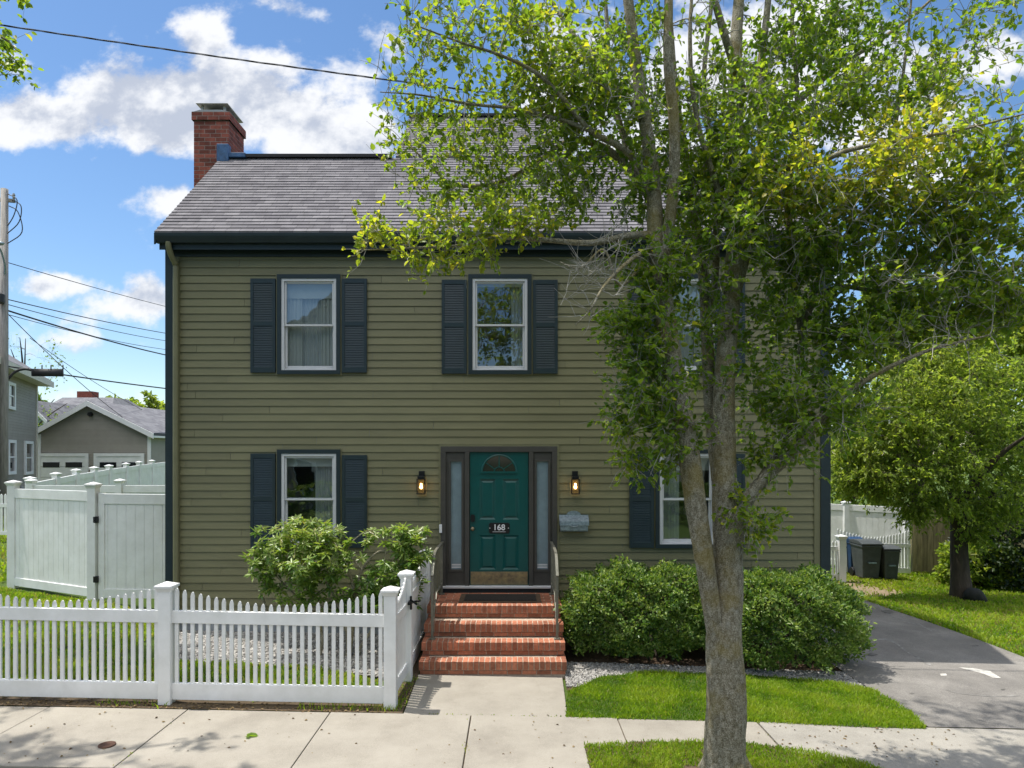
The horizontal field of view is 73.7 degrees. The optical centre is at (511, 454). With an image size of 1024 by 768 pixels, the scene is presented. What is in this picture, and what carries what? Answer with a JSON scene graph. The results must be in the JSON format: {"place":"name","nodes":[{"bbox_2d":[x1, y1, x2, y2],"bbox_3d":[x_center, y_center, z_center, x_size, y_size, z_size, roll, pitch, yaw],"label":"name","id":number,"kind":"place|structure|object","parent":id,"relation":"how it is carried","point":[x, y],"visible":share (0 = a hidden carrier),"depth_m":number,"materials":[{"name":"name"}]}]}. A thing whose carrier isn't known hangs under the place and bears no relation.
{"place":"outdoors","nodes":[
{"label":"outdoors","id":0,"kind":"place"},
{"bbox_2d":[0,515,6,581],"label":"neighbour grass","id":1,"kind":"structure","parent":0,"point":[3,556],"depth_m":15.78,"materials":[{"name":"green plant"}]},
{"bbox_2d":[0,706,776,767],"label":"sidewalk","id":2,"kind":"structure","parent":0,"point":[383,740],"depth_m":6.67,"materials":[{"name":"concrete"}]},
{"bbox_2d":[98,741,115,748],"bbox_3d":[-3.798,2.716,6.405,0.150,0.016,0.150,0,0,0],"label":"valve cover","id":3,"kind":"object","parent":2,"relation":"on","point":[107,744],"visible":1,"depth_m":6.40,"materials":[{"name":"metal"}]},
{"bbox_2d":[246,732,257,736],"bbox_3d":[-2.548,2.740,6.673,0.099,0.042,0.131,0,0,42],"label":"fallen leaf","id":4,"kind":"object","parent":2,"relation":"on","point":[251,734],"visible":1,"depth_m":6.68,"materials":[{"name":"green plant"}]},
{"bbox_2d":[1,658,960,767],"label":"leaf litter","id":5,"kind":"object","parent":2,"relation":"on","point":[135,705],"visible":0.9,"depth_m":7.38,"materials":[{"name":"brown plant"}]},
{"bbox_2d":[0,24,1012,152],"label":"power line","id":6,"kind":"object","parent":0,"point":[250,60],"visible":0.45,"depth_m":9.99,"materials":[{"name":"black rubber"}]},
{"bbox_2d":[0,459,1023,729],"bbox_3d":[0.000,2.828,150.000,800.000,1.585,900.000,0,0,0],"label":"ground","id":7,"kind":"structure","parent":0,"point":[52,593],"depth_m":10.11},
{"bbox_2d":[0,490,6,534],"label":"picket fence","id":8,"kind":"object","parent":7,"relation":"on","point":[2,505],"visible":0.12,"depth_m":18.59,"materials":[{"name":"white plastic"}]},
{"bbox_2d":[0,188,22,514],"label":"utility pole","id":9,"kind":"object","parent":7,"relation":"on","point":[5,200],"visible":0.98,"depth_m":24.91,"materials":[{"name":"grey wood"}]},
{"bbox_2d":[9,315,121,416],"bbox_3d":[-19.240,-3.500,30.249,0.026,3.493,10.606,0,0,-8],"label":"power line","id":10,"kind":"object","parent":9,"relation":"attached to","point":[60,365],"visible":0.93,"depth_m":28.56,"materials":[{"name":"black rubber"}]},
{"bbox_2d":[9,299,162,332],"bbox_3d":[-19.828,-6.874,36.251,0.038,2.367,22.655,0,0,-7],"label":"power line","id":11,"kind":"object","parent":9,"relation":"attached to","point":[80,316],"visible":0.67,"depth_m":30.05,"materials":[{"name":"black rubber"}]},
{"bbox_2d":[8,365,164,388],"bbox_3d":[-16.464,-3.130,32.363,1.726,0.710,15.223,0,0,10],"label":"power line","id":12,"kind":"object","parent":9,"relation":"attached to","point":[51,372],"visible":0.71,"depth_m":25.61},
{"bbox_2d":[10,263,162,305],"bbox_3d":[-19.828,-8.355,36.250,0.030,2.612,22.655,0,0,-7],"label":"power line","id":13,"kind":"object","parent":9,"relation":"attached to","point":[80,283],"visible":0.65,"depth_m":30.10,"materials":[{"name":"black rubber"}]},
{"bbox_2d":[9,310,164,354],"bbox_3d":[-19.828,-5.851,36.251,0.066,1.156,22.655,0,0,-7],"label":"power line","id":14,"kind":"object","parent":9,"relation":"attached to","point":[81,332],"visible":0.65,"depth_m":30.12,"materials":[{"name":"black rubber"}]},
{"bbox_2d":[10,305,164,340],"bbox_3d":[-19.828,-6.565,36.251,0.030,2.107,22.654,0,0,-7],"label":"power line","id":15,"kind":"object","parent":9,"relation":"attached to","point":[84,324],"visible":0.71,"depth_m":30.23,"materials":[{"name":"black rubber"}]},
{"bbox_2d":[10,315,164,349],"bbox_3d":[-19.828,-6.122,36.251,0.026,1.949,22.654,0,0,-7],"label":"power line","id":16,"kind":"object","parent":9,"relation":"attached to","point":[76,332],"visible":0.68,"depth_m":29.03,"materials":[{"name":"black rubber"}]},
{"bbox_2d":[0,0,43,90],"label":"street tree","id":17,"kind":"object","parent":7,"relation":"on","point":[6,45],"visible":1,"depth_m":9.91,"materials":[{"name":"green plant"}]},
{"bbox_2d":[0,355,53,488],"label":"neighbour house","id":18,"kind":"structure","parent":7,"relation":"on","point":[23,426],"depth_m":30.35,"materials":[{"name":"grey"}]},
{"bbox_2d":[8,381,15,409],"bbox_3d":[-20.846,-2.461,28.447,0.078,1.127,1.165,0,0,-24],"label":"window","id":19,"kind":"structure","parent":18,"relation":"in","point":[12,386],"depth_m":28.53,"materials":[{"name":"white paint"}]},
{"bbox_2d":[8,440,16,474],"bbox_3d":[-20.863,0.087,28.485,0.078,1.441,1.248,0,0,-24],"label":"window","id":20,"kind":"structure","parent":18,"relation":"in","point":[12,444],"depth_m":28.68,"materials":[{"name":"white paint"}]},
{"bbox_2d":[24,441,33,474],"bbox_3d":[-22.103,0.123,31.242,0.078,1.526,1.578,0,0,-24],"label":"window","id":21,"kind":"structure","parent":18,"relation":"in","point":[28,445],"depth_m":31.28,"materials":[{"name":"white paint"}]},
{"bbox_2d":[9,334,68,426],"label":"tree","id":22,"kind":"object","parent":7,"relation":"on","point":[47,388],"visible":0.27,"depth_m":44.38,"materials":[{"name":"green plant"}]},
{"bbox_2d":[38,391,54,401],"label":"tree","id":23,"kind":"object","parent":7,"relation":"on","point":[39,397],"visible":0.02,"depth_m":58.84,"materials":[{"name":"green plant"}]},
{"bbox_2d":[4,480,102,600],"bbox_3d":[-8.125,1.520,12.050,2.682,2.140,0.267,0,0,27],"label":"privacy fence","id":24,"kind":"object","parent":7,"relation":"on","point":[52,540],"visible":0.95,"depth_m":12.00,"materials":[{"name":"white plastic"}]},
{"bbox_2d":[93,493,164,598],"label":"privacy gate","id":25,"kind":"structure","parent":24,"relation":"attached to","point":[131,543],"depth_m":11.49,"materials":[{"name":"white plastic"}]},
{"bbox_2d":[38,401,77,426],"bbox_3d":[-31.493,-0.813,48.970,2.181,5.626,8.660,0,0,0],"label":"house","id":26,"kind":"structure","parent":7,"relation":"on","point":[53,407],"depth_m":46.08,"materials":[{"name":"grey"}]},
{"bbox_2d":[23,460,164,488],"bbox_3d":[-13.984,1.398,24.358,0.660,2.595,15.956,0,0,-15],"label":"privacy fence","id":27,"kind":"object","parent":7,"relation":"on","point":[152,472],"visible":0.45,"depth_m":23.95,"materials":[{"name":"white plastic"}]},
{"bbox_2d":[24,479,164,493],"bbox_3d":[-8.200,1.570,16.200,6.600,2.020,0.200,0,0,0],"label":"privacy fence","id":28,"kind":"object","parent":7,"relation":"on","point":[119,487],"visible":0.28,"depth_m":16.17,"materials":[{"name":"white plastic"}]},
{"bbox_2d":[53,391,138,406],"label":"house","id":29,"kind":"structure","parent":7,"relation":"on","point":[83,396],"depth_m":53.34,"materials":[{"name":"grey"}]},
{"bbox_2d":[38,400,164,480],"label":"garage","id":30,"kind":"structure","parent":7,"relation":"on","point":[85,436],"depth_m":34.99,"materials":[{"name":"grey"}]},
{"bbox_2d":[38,453,88,480],"bbox_3d":[-22.983,1.056,34.938,2.613,2.287,0.075,0,0,0],"label":"garage door","id":31,"kind":"structure","parent":30,"relation":"in","point":[46,465],"depth_m":34.93,"materials":[{"name":"white paint"}]},
{"bbox_2d":[30,338,141,409],"bbox_3d":[-20.629,-3.301,35.999,0.023,2.672,18.277,0,0,-10],"label":"power line","id":32,"kind":"object","parent":30,"relation":"attached to","point":[82,374],"visible":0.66,"depth_m":31.25,"materials":[{"name":"black rubber"}]},
{"bbox_2d":[94,453,143,470],"bbox_3d":[-20.103,1.056,34.938,2.562,2.287,0.075,0,0,0],"label":"garage door","id":33,"kind":"structure","parent":30,"relation":"in","point":[100,462],"depth_m":34.92,"materials":[{"name":"white paint"}]},
{"bbox_2d":[106,390,164,409],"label":"tree","id":34,"kind":"object","parent":7,"relation":"on","point":[152,402],"visible":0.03,"depth_m":62.24,"materials":[{"name":"green plant"}]},
{"bbox_2d":[0,696,381,712],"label":"soil strip","id":35,"kind":"object","parent":7,"relation":"on","point":[256,705],"visible":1,"depth_m":7.49,"materials":[{"name":"brown soil"}]},
{"bbox_2d":[95,698,397,711],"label":"fence line weeds","id":36,"kind":"object","parent":35,"relation":"on","point":[300,704],"visible":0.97,"depth_m":7.45,"materials":[{"name":"green plant"}]},
{"bbox_2d":[0,586,383,702],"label":"side yard grass","id":37,"kind":"structure","parent":7,"relation":"on","point":[12,593],"depth_m":8.96,"materials":[{"name":"green plant"}]},
{"bbox_2d":[0,581,400,708],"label":"picket fence","id":38,"kind":"object","parent":7,"relation":"on","point":[166,616],"visible":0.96,"depth_m":7.51,"materials":[{"name":"white plastic"}]},
{"bbox_2d":[153,630,419,677],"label":"pale gravel","id":39,"kind":"structure","parent":7,"relation":"on","point":[290,650],"depth_m":9.54,"materials":[{"name":"grey gravel"}]},
{"bbox_2d":[239,514,435,656],"bbox_3d":[-2.323,1.865,9.283,2.622,2.109,1.196,0,0,0],"label":"rhododendron","id":40,"kind":"object","parent":39,"relation":"on","point":[401,548],"visible":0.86,"depth_m":9.22,"materials":[{"name":"green plant"}]},
{"bbox_2d":[380,653,422,712],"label":"gate verge","id":41,"kind":"structure","parent":7,"relation":"on","point":[416,669],"depth_m":8.09,"materials":[{"name":"green plant"}]},
{"bbox_2d":[397,549,432,681],"bbox_3d":[-1.300,2.169,9.365,0.195,1.510,2.065,0,0,0],"label":"picket fence","id":42,"kind":"object","parent":7,"relation":"on","point":[416,618],"visible":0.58,"depth_m":9.03,"materials":[{"name":"white plastic"}]},
{"bbox_2d":[398,578,420,688],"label":"picket gate","id":43,"kind":"structure","parent":42,"relation":"attached to","point":[402,662],"depth_m":8.10,"materials":[{"name":"white plastic"}]},
{"bbox_2d":[404,674,566,716],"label":"front walk","id":44,"kind":"structure","parent":7,"relation":"on","point":[470,695],"depth_m":7.94,"materials":[{"name":"concrete"}]},
{"bbox_2d":[419,593,566,678],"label":"brick steps","id":45,"kind":"structure","parent":7,"relation":"on","point":[496,639],"depth_m":9.07,"materials":[{"name":"red brick"}]},
{"bbox_2d":[429,541,444,639],"bbox_3d":[-1.060,1.887,9.740,0.080,1.145,1.400,0,0,0],"label":"handrail","id":46,"kind":"object","parent":45,"relation":"on","point":[433,600],"visible":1,"depth_m":9.41,"materials":[{"name":"metal"}]},
{"bbox_2d":[458,594,541,602],"bbox_3d":[-0.170,2.087,9.990,1.180,0.023,0.580,0,0,0],"label":"doormat","id":47,"kind":"object","parent":45,"relation":"on","point":[500,598],"visible":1,"depth_m":9.89,"materials":[{"name":"rubber"}]},
{"bbox_2d":[549,541,559,639],"bbox_3d":[0.600,1.887,9.740,0.080,1.145,1.400,0,0,0],"label":"handrail","id":48,"kind":"object","parent":45,"relation":"on","point":[554,573],"visible":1,"depth_m":9.41,"materials":[{"name":"metal"}]},
{"bbox_2d":[154,103,837,642],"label":"house","id":49,"kind":"structure","parent":7,"relation":"on","point":[306,377],"depth_m":10.49,"materials":[{"name":"green wood"}]},
{"bbox_2d":[276,273,341,375],"bbox_3d":[-3.113,-2.002,10.552,1.000,1.562,0.215,0,0,0],"label":"window","id":50,"kind":"structure","parent":49,"relation":"in","point":[308,305],"depth_m":10.58,"materials":[{"name":"white glass"}]},
{"bbox_2d":[276,448,341,548],"bbox_3d":[-3.113,0.673,10.552,1.000,1.546,0.215,0,0,0],"label":"window","id":51,"kind":"structure","parent":49,"relation":"in","point":[327,462],"depth_m":10.49,"materials":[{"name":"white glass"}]},
{"bbox_2d":[417,471,425,493],"bbox_3d":[-1.384,0.421,10.415,0.124,0.350,0.140,0,0,0],"label":"wall lantern","id":52,"kind":"object","parent":49,"relation":"attached to","point":[421,476],"depth_m":10.39,"materials":[{"name":"black metal"}]},
{"bbox_2d":[470,452,527,584],"bbox_3d":[-0.198,0.979,10.473,0.896,2.042,0.119,0,0,0],"label":"door","id":53,"kind":"structure","parent":49,"relation":"in","point":[498,480],"depth_m":10.49,"materials":[{"name":"teal wood"}]},
{"bbox_2d":[467,273,532,375],"bbox_3d":[-0.184,-2.002,10.552,1.000,1.562,0.215,0,0,0],"label":"window","id":54,"kind":"structure","parent":49,"relation":"in","point":[521,284],"depth_m":10.47,"materials":[{"name":"white glass"}]},
{"bbox_2d":[559,511,588,531],"bbox_3d":[0.945,1.012,10.411,0.446,0.310,0.139,0,0,0],"label":"mailbox","id":55,"kind":"object","parent":49,"relation":"attached to","point":[573,521],"visible":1,"depth_m":10.37,"materials":[{"name":"grey metal"}]},
{"bbox_2d":[571,471,579,493],"bbox_3d":[0.965,0.421,10.415,0.124,0.350,0.140,0,0,0],"label":"wall lantern","id":56,"kind":"object","parent":49,"relation":"attached to","point":[575,476],"depth_m":10.39,"materials":[{"name":"black metal"}]},
{"bbox_2d":[654,448,712,548],"bbox_3d":[2.683,0.673,10.552,1.000,1.546,0.215,0,0,0],"label":"window","id":57,"kind":"structure","parent":49,"relation":"in","point":[666,501],"depth_m":10.53,"materials":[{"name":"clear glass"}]},
{"bbox_2d":[654,273,719,375],"bbox_3d":[2.683,-2.002,10.552,1.000,1.562,0.215,0,0,0],"label":"window","id":58,"kind":"structure","parent":49,"relation":"in","point":[692,292],"depth_m":10.61,"materials":[{"name":"clear glass"}]},
{"bbox_2d":[342,0,1023,767],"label":"street tree","id":59,"kind":"object","parent":7,"relation":"on","point":[728,182],"visible":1,"depth_m":5.88,"materials":[{"name":"green plant"}]},
{"bbox_2d":[564,639,841,689],"bbox_3d":[2.540,2.863,9.350,3.760,0.076,2.300,0,0,0],"label":"mulch bed","id":60,"kind":"object","parent":7,"relation":"on","point":[696,656],"visible":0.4,"depth_m":9.52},
{"bbox_2d":[553,553,705,661],"bbox_3d":[1.807,2.107,9.596,2.595,1.544,1.710,0,0,0],"label":"shrub","id":61,"kind":"object","parent":60,"relation":"on","point":[576,603],"visible":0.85,"depth_m":9.15,"materials":[{"name":"green plant"}]},
{"bbox_2d":[677,561,876,674],"bbox_3d":[3.685,2.190,9.520,2.651,1.457,1.822,0,0,0],"label":"shrub","id":62,"kind":"object","parent":60,"relation":"on","point":[852,635],"visible":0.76,"depth_m":8.91,"materials":[{"name":"green plant"}]},
{"bbox_2d":[831,534,847,582],"bbox_3d":[7.607,2.607,16.800,1.215,1.310,0.230,0,0,0],"label":"picket fence","id":63,"kind":"object","parent":7,"relation":"on","point":[839,548],"visible":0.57,"depth_m":16.72,"materials":[{"name":"white plastic"}]},
{"bbox_2d":[831,501,909,573],"bbox_3d":[8.500,2.265,19.640,5.170,2.094,0.272,0,0,31],"label":"privacy fence","id":64,"kind":"object","parent":7,"relation":"on","point":[852,519],"visible":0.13,"depth_m":18.88,"materials":[{"name":"white plastic"}]},
{"bbox_2d":[831,379,950,506],"bbox_3d":[12.334,0.283,25.611,6.668,6.102,5.967,0,0,-17],"label":"tree","id":65,"kind":"object","parent":7,"relation":"on","point":[852,501],"visible":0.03,"depth_m":24.87,"materials":[{"name":"green plant"}]},
{"bbox_2d":[758,722,1023,767],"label":"driveway apron","id":66,"kind":"object","parent":7,"relation":"on","point":[990,748],"visible":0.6,"depth_m":6.79,"materials":[{"name":"concrete"}]},
{"bbox_2d":[831,322,1023,600],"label":"yard tree","id":67,"kind":"object","parent":7,"relation":"on","point":[882,478],"visible":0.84,"depth_m":14.32,"materials":[{"name":"green plant"}]},
{"bbox_2d":[834,235,1023,503],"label":"tree","id":68,"kind":"object","parent":7,"relation":"on","point":[1020,350],"visible":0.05,"depth_m":23.67,"materials":[{"name":"green plant"}]},
{"bbox_2d":[870,323,1023,499],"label":"tree","id":69,"kind":"object","parent":7,"relation":"on","point":[1003,362],"visible":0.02,"depth_m":25.81,"materials":[{"name":"green plant"}]},
{"bbox_2d":[910,510,1023,573],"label":"board fence","id":70,"kind":"object","parent":7,"relation":"on","point":[924,557],"visible":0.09,"depth_m":18.45,"materials":[{"name":"brown wood"}]},
{"bbox_2d":[962,588,987,603],"bbox_3d":[9.905,3.040,14.658,0.399,0.395,0.401,0,0,0],"label":"boulder","id":71,"kind":"object","parent":7,"relation":"on","point":[974,594],"visible":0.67,"depth_m":14.54,"materials":[{"name":"stone"}]},
{"bbox_2d":[931,539,1023,589],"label":"bush","id":72,"kind":"object","parent":7,"relation":"on","point":[943,566],"visible":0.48,"depth_m":16.18,"materials":[{"name":"green plant"}]},
{"bbox_2d":[947,480,1023,590],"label":"bush","id":73,"kind":"object","parent":7,"relation":"on","point":[1017,581],"visible":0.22,"depth_m":15.90,"materials":[{"name":"green plant"}]},
{"bbox_2d":[953,285,1023,481],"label":"tree","id":74,"kind":"object","parent":7,"relation":"on","point":[1009,350],"visible":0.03,"depth_m":25.63,"materials":[{"name":"green plant"}]},
{"bbox_2d":[0,0,1023,458],"label":"sky","id":75,"kind":"structure","parent":0,"point":[95,158],"materials":[{"name":"blue"}]},
{"bbox_2d":[565,661,864,687],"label":"gravel path","id":76,"kind":"structure","parent":0,"point":[667,669],"depth_m":8.96,"materials":[{"name":"grey gravel"}]},
{"bbox_2d":[584,737,883,767],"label":"grass strip","id":77,"kind":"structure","parent":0,"point":[658,754],"depth_m":6.39,"materials":[{"name":"green plant"}]},
{"bbox_2d":[565,669,925,728],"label":"lawn","id":78,"kind":"structure","parent":0,"point":[693,681],"depth_m":7.69,"materials":[{"name":"green plant"}]},
{"bbox_2d":[846,575,902,600],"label":"bare soil","id":79,"kind":"structure","parent":0,"point":[882,591],"depth_m":15.83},
{"bbox_2d":[849,539,883,577],"bbox_3d":[9.018,2.639,17.424,0.540,0.977,0.731,0,0,0],"label":"trash bin","id":80,"kind":"object","parent":79,"relation":"on","point":[866,556],"visible":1,"depth_m":17.15,"materials":[{"name":"black plastic"}]},
{"bbox_2d":[800,598,1023,728],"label":"driveway","id":81,"kind":"structure","parent":0,"point":[931,701],"depth_m":9.09,"materials":[{"name":"grey asphalt"}]},
{"bbox_2d":[868,610,1004,693],"bbox_3d":[6.413,2.959,10.670,1.534,0.142,5.746,0,0,28],"label":"driveway stain","id":82,"kind":"object","parent":81,"relation":"on","point":[887,612],"visible":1,"depth_m":10.54,"materials":[{"name":"concrete"}]},
{"bbox_2d":[862,605,1019,696],"bbox_3d":[6.181,2.972,11.236,1.598,0.165,6.051,0,0,16],"label":"driveway crack","id":83,"kind":"object","parent":81,"relation":"on","point":[923,661],"visible":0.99,"depth_m":9.86,"materials":[{"name":"black asphalt"}]},
{"bbox_2d":[940,667,999,677],"bbox_3d":[6.057,2.913,9.166,0.821,0.016,0.444,0,0,0],"label":"driveway paint marking","id":84,"kind":"object","parent":81,"relation":"on","point":[989,673],"visible":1,"depth_m":9.17,"materials":[{"name":"white paint"}]},
{"bbox_2d":[831,570,1023,656],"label":"back lawn grass","id":85,"kind":"structure","parent":0,"point":[990,614],"depth_m":13.85,"materials":[{"name":"green plant"}]},
{"bbox_2d":[846,536,862,572],"bbox_3d":[8.975,2.638,17.984,0.367,0.977,0.508,0,0,0],"label":"trash bin","id":86,"kind":"object","parent":85,"relation":"on","point":[849,558],"visible":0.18,"depth_m":17.87,"materials":[{"name":"blue plastic"}]},
{"bbox_2d":[837,529,910,572],"bbox_3d":[9.525,2.524,18.000,1.950,1.173,0.052,0,0,0],"label":"picket fence","id":87,"kind":"object","parent":85,"relation":"on","point":[902,546],"visible":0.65,"depth_m":17.99,"materials":[{"name":"white plastic"}]},
{"bbox_2d":[879,544,900,578],"bbox_3d":[9.498,2.708,17.328,0.432,0.857,0.605,0,0,0],"label":"trash bin","id":88,"kind":"object","parent":85,"relation":"on","point":[889,560],"visible":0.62,"depth_m":17.09,"materials":[{"name":"black plastic"}]}
]}

